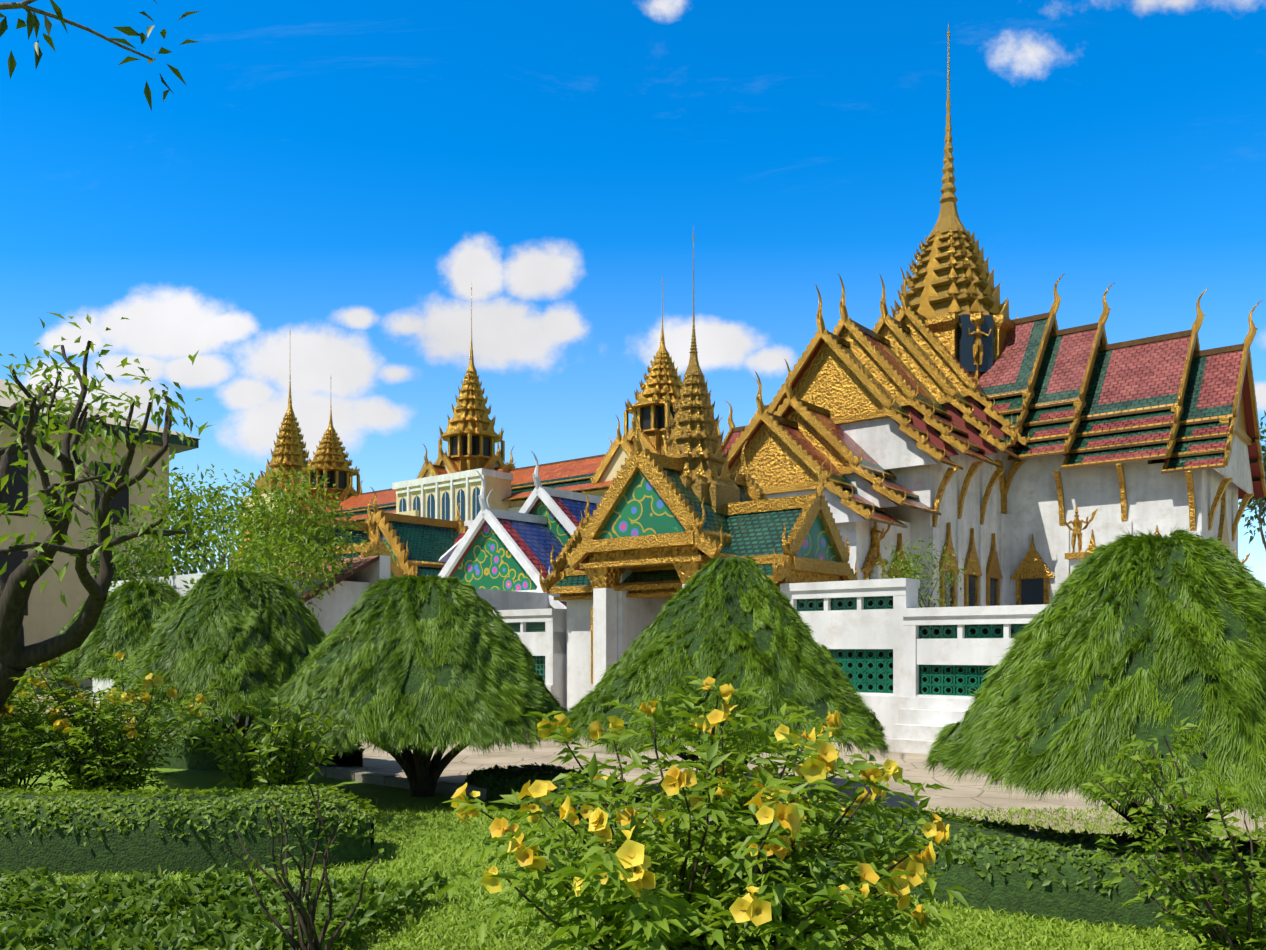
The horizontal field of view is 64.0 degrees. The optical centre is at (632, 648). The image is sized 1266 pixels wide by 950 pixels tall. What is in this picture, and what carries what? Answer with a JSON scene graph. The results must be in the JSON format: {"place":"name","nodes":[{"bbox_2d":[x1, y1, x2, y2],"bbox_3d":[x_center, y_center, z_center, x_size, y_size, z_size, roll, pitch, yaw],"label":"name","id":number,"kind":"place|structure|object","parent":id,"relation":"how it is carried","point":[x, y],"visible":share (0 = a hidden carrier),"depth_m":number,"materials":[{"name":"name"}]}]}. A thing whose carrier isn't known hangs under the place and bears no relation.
{"place":"outdoors","nodes":[
{"label":"outdoors","id":0,"kind":"place"},
{"bbox_2d":[0,0,199,110],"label":"twig","id":1,"kind":"object","parent":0,"point":[32,21],"depth_m":4.54,"materials":[{"name":"green plant"}]},
{"bbox_2d":[0,0,1265,586],"label":"sky","id":2,"kind":"structure","parent":0,"point":[322,199],"materials":[{"name":"blue"}]},
{"bbox_2d":[1,718,1265,949],"bbox_3d":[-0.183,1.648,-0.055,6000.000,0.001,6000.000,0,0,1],"label":"lawn","id":3,"kind":"structure","parent":0,"point":[379,796],"depth_m":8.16,"materials":[{"name":"green plant"}]},
{"bbox_2d":[0,690,57,792],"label":"shrub","id":4,"kind":"object","parent":3,"relation":"on","point":[11,765],"depth_m":9.08,"materials":[{"name":"green plant"}]},
{"bbox_2d":[0,660,99,791],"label":"shrub","id":5,"kind":"object","parent":3,"relation":"on","point":[32,784],"visible":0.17,"depth_m":10.31,"materials":[{"name":"green plant"}]},
{"bbox_2d":[7,678,60,700],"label":"yellow shrub flowers","id":6,"kind":"object","parent":5,"relation":"attached to","point":[44,685],"visible":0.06,"depth_m":10.30,"materials":[{"name":"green plant"}]},
{"bbox_2d":[0,379,199,687],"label":"building","id":7,"kind":"structure","parent":3,"relation":"on","point":[48,614],"depth_m":42.13,"materials":[{"name":"beige paint"}]},
{"bbox_2d":[0,650,218,792],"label":"yellow shrub","id":8,"kind":"object","parent":3,"relation":"on","point":[76,742],"depth_m":9.19,"materials":[{"name":"plant"}]},
{"bbox_2d":[0,312,234,710],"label":"tree","id":9,"kind":"object","parent":3,"relation":"on","point":[18,657],"depth_m":8.55,"materials":[{"name":"green plant"}]},
{"bbox_2d":[53,578,182,723],"bbox_3d":[-9.654,0.177,20.287,2.923,2.966,3.356,0,0,1],"label":"topiary","id":10,"kind":"object","parent":3,"relation":"on","point":[93,639],"depth_m":19.21,"materials":[{"name":"green plant"}]},
{"bbox_2d":[57,656,123,684],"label":"topiary","id":11,"kind":"object","parent":10,"relation":"attached to","point":[80,666],"visible":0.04,"depth_m":18.73,"materials":[{"name":"green plant"}]},
{"bbox_2d":[112,551,166,720],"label":"tree limbs","id":12,"kind":"object","parent":3,"relation":"on","point":[125,581],"visible":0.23,"depth_m":21.16,"materials":[{"name":"grey plant"}]},
{"bbox_2d":[76,510,202,596],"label":"tree leaves","id":13,"kind":"object","parent":12,"relation":"attached to","point":[145,566],"visible":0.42,"depth_m":21.23,"materials":[{"name":"green plant"}]},
{"bbox_2d":[0,782,381,875],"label":"hedge","id":14,"kind":"object","parent":3,"relation":"on","point":[149,849],"depth_m":7.43,"materials":[{"name":"green plant"}]},
{"bbox_2d":[30,722,364,773],"bbox_3d":[-6.333,1.362,14.490,5.290,0.571,2.492,0,0,1],"label":"hedge","id":15,"kind":"object","parent":3,"relation":"on","point":[204,760],"depth_m":13.78,"materials":[{"name":"green plant"}]},
{"bbox_2d":[101,569,326,774],"bbox_3d":[-5.144,0.312,13.120,3.341,2.698,3.639,0,0,1],"label":"topiary","id":16,"kind":"object","parent":3,"relation":"on","point":[189,677],"depth_m":12.19,"materials":[{"name":"green plant"}]},
{"bbox_2d":[96,684,270,724],"bbox_3d":[-5.083,0.692,13.104,3.140,0.496,3.714,0,0,26],"label":"hedge","id":17,"kind":"object","parent":16,"relation":"attached to","point":[247,713],"visible":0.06,"depth_m":11.50,"materials":[{"name":"green plant"}]},
{"bbox_2d":[0,864,447,949],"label":"hedge","id":18,"kind":"object","parent":3,"relation":"on","point":[70,917],"visible":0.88,"depth_m":5.75,"materials":[{"name":"green plant"}]},
{"bbox_2d":[179,689,349,791],"bbox_3d":[-3.316,1.010,9.227,1.430,1.285,1.149,0,0,1],"label":"broad shrub","id":19,"kind":"object","parent":3,"relation":"on","point":[275,778],"depth_m":9.23,"materials":[{"name":"green plant"}]},
{"bbox_2d":[223,771,383,949],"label":"sparse shrub","id":20,"kind":"object","parent":3,"relation":"on","point":[305,921],"depth_m":4.97,"materials":[{"name":"green plant"}]},
{"bbox_2d":[244,572,568,796],"bbox_3d":[-2.329,0.413,11.384,3.551,2.504,3.150,0,0,1],"label":"topiary","id":21,"kind":"object","parent":3,"relation":"on","point":[369,655],"depth_m":10.52,"materials":[{"name":"green plant"}]},
{"bbox_2d":[243,710,574,759],"bbox_3d":[-2.329,0.872,11.403,3.585,0.483,3.152,0,0,1],"label":"tree foliage fringe","id":22,"kind":"object","parent":21,"relation":"attached to","point":[420,731],"visible":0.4,"depth_m":10.06,"materials":[{"name":"green plant"}]},
{"bbox_2d":[184,275,722,573],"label":"palace building","id":23,"kind":"structure","parent":3,"relation":"on","point":[443,486],"depth_m":109.21,"materials":[{"name":"beige paint"}]},
{"bbox_2d":[242,376,311,532],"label":"spire","id":24,"kind":"structure","parent":23,"relation":"attached to","point":[288,452],"depth_m":149.43,"materials":[{"name":"gold paint"}]},
{"bbox_2d":[438,675,975,949],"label":"flowering bush","id":25,"kind":"object","parent":3,"relation":"on","point":[711,920],"depth_m":3.76,"materials":[{"name":"green plant"}]},
{"bbox_2d":[556,556,889,789],"bbox_3d":[0.896,0.341,10.963,3.604,2.651,4.191,0,0,1],"label":"topiary","id":26,"kind":"object","parent":3,"relation":"on","point":[856,707],"depth_m":9.93,"materials":[{"name":"green plant"}]},
{"bbox_2d":[548,712,889,762],"bbox_3d":[0.953,0.854,11.009,3.611,0.508,4.169,0,0,1],"label":"tree foliage fringe","id":27,"kind":"object","parent":26,"relation":"attached to","point":[882,749],"visible":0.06,"depth_m":9.39,"materials":[{"name":"green plant"}]},
{"bbox_2d":[865,804,920,835],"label":"small shrub","id":28,"kind":"object","parent":3,"relation":"on","point":[895,828],"depth_m":6.87,"materials":[{"name":"green plant"}]},
{"bbox_2d":[800,804,1265,938],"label":"hedge","id":29,"kind":"object","parent":3,"relation":"on","point":[1012,893],"depth_m":6.26,"materials":[{"name":"green plant"}]},
{"bbox_2d":[924,526,1265,841],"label":"topiary","id":30,"kind":"object","parent":3,"relation":"on","point":[1237,720],"depth_m":6.34,"materials":[{"name":"green plant"}]},
{"bbox_2d":[922,731,1265,830],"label":"tree foliage fringe","id":31,"kind":"object","parent":30,"relation":"attached to","point":[1169,773],"visible":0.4,"depth_m":6.20,"materials":[{"name":"green plant"}]},
{"bbox_2d":[1081,716,1265,949],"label":"shrub","id":32,"kind":"object","parent":3,"relation":"on","point":[1228,871],"depth_m":4.36,"materials":[{"name":"green plant"}]},
{"bbox_2d":[1238,410,1265,549],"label":"tree","id":33,"kind":"object","parent":3,"relation":"on","point":[1252,507],"depth_m":70.94,"materials":[{"name":"green plant"}]},
{"bbox_2d":[23,687,1265,841],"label":"paved court","id":34,"kind":"object","parent":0,"point":[965,794],"depth_m":12.86,"materials":[{"name":"beige concrete"}]},
{"bbox_2d":[118,464,373,590],"bbox_3d":[-8.491,-1.128,21.332,5.560,5.617,3.994,0,0,1],"label":"tree","id":35,"kind":"object","parent":34,"relation":"on","point":[210,516],"depth_m":21.34,"materials":[{"name":"green plant"}]},
{"bbox_2d":[228,547,312,727],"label":"tree limbs","id":36,"kind":"object","parent":34,"relation":"on","point":[237,718],"visible":0.1,"depth_m":19.01,"materials":[{"name":"grey plant"}]},
{"bbox_2d":[181,511,346,618],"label":"tree leaves","id":37,"kind":"object","parent":36,"relation":"attached to","point":[263,560],"visible":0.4,"depth_m":18.83,"materials":[{"name":"green plant"}]},
{"bbox_2d":[230,482,412,577],"bbox_3d":[-9.253,-1.478,29.551,6.246,6.252,4.150,0,0,39],"label":"roof","id":38,"kind":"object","parent":34,"relation":"on","point":[375,543],"visible":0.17,"depth_m":28.63,"materials":[{"name":"gold metal"}]},
{"bbox_2d":[278,555,389,607],"bbox_3d":[-7.870,-0.226,23.393,4.000,3.748,2.500,0,0,39],"label":"lean to roof","id":39,"kind":"object","parent":34,"relation":"on","point":[370,569],"visible":0.06,"depth_m":22.92,"materials":[{"name":"paint"}]},
{"bbox_2d":[93,450,600,727],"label":"building","id":40,"kind":"structure","parent":34,"relation":"on","point":[497,558],"depth_m":29.32,"materials":[{"name":"paint"}]},
{"bbox_2d":[19,711,748,829],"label":"kerb stones","id":41,"kind":"object","parent":34,"relation":"on","point":[363,776],"visible":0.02,"depth_m":12.15,"materials":[{"name":"grey stone"}]},
{"bbox_2d":[365,487,467,578],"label":"pavilion roof","id":42,"kind":"structure","parent":34,"relation":"on","point":[417,545],"depth_m":32.16,"materials":[{"name":"paint"}]},
{"bbox_2d":[438,490,491,561],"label":"roof","id":43,"kind":"structure","parent":34,"relation":"on","point":[445,557],"depth_m":33.03,"materials":[{"name":"paint"}]},
{"bbox_2d":[465,762,641,819],"bbox_3d":[-0.923,1.460,10.851,2.082,0.376,2.506,0,0,1],"label":"hedge","id":44,"kind":"object","parent":34,"relation":"on","point":[473,774],"depth_m":10.77,"materials":[{"name":"green plant"}]},
{"bbox_2d":[490,229,1050,753],"bbox_3d":[11.066,-3.552,12.853,47.440,10.400,4.150,0,0,39],"label":"gatehouse","id":45,"kind":"object","parent":34,"relation":"on","point":[650,537],"visible":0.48,"depth_m":19.29,"materials":[{"name":"white paint"}]},
{"bbox_2d":[870,520,892,579],"bbox_3d":[8.602,-1.485,35.779,1.200,6.265,1.100,0,0,39],"label":"kinnara statue","id":46,"kind":"object","parent":34,"relation":"on","point":[876,540],"visible":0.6,"depth_m":35.62,"materials":[{"name":"gold metal"}]},
{"bbox_2d":[898,556,957,607],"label":"tree limbs","id":47,"kind":"object","parent":34,"relation":"on","point":[934,586],"visible":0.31,"depth_m":20.41,"materials":[{"name":"brown plant"}]},
{"bbox_2d":[866,537,978,607],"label":"tree leaves","id":48,"kind":"object","parent":47,"relation":"attached to","point":[909,568],"visible":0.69,"depth_m":20.41,"materials":[{"name":"green plant"}]},
{"bbox_2d":[722,22,1265,607],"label":"temple","id":49,"kind":"structure","parent":34,"relation":"on","point":[960,410],"depth_m":41.57,"materials":[{"name":"paint"}]},
{"bbox_2d":[1058,505,1097,573],"bbox_3d":[14.768,-1.551,33.642,1.280,6.397,1.140,0,0,39],"label":"kinnara statue","id":50,"kind":"object","parent":34,"relation":"on","point":[1073,557],"visible":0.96,"depth_m":33.49,"materials":[{"name":"gold metal"}]},
{"bbox_2d":[1233,550,1249,563],"bbox_3d":[21.050,-0.895,35.432,1.000,5.086,1.000,0,0,39],"label":"kinnara statue","id":51,"kind":"object","parent":34,"relation":"on","point":[1245,560],"visible":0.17,"depth_m":35.27,"materials":[{"name":"gold metal"}]},
{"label":"topiary stems","id":52,"kind":"object","parent":34,"relation":"on","visible":0},
{"bbox_2d":[36,598,86,671],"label":"topiary needles","id":53,"kind":"object","parent":52,"relation":"on","point":[66,628],"visible":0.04,"depth_m":26.49,"materials":[{"name":"green plant"}]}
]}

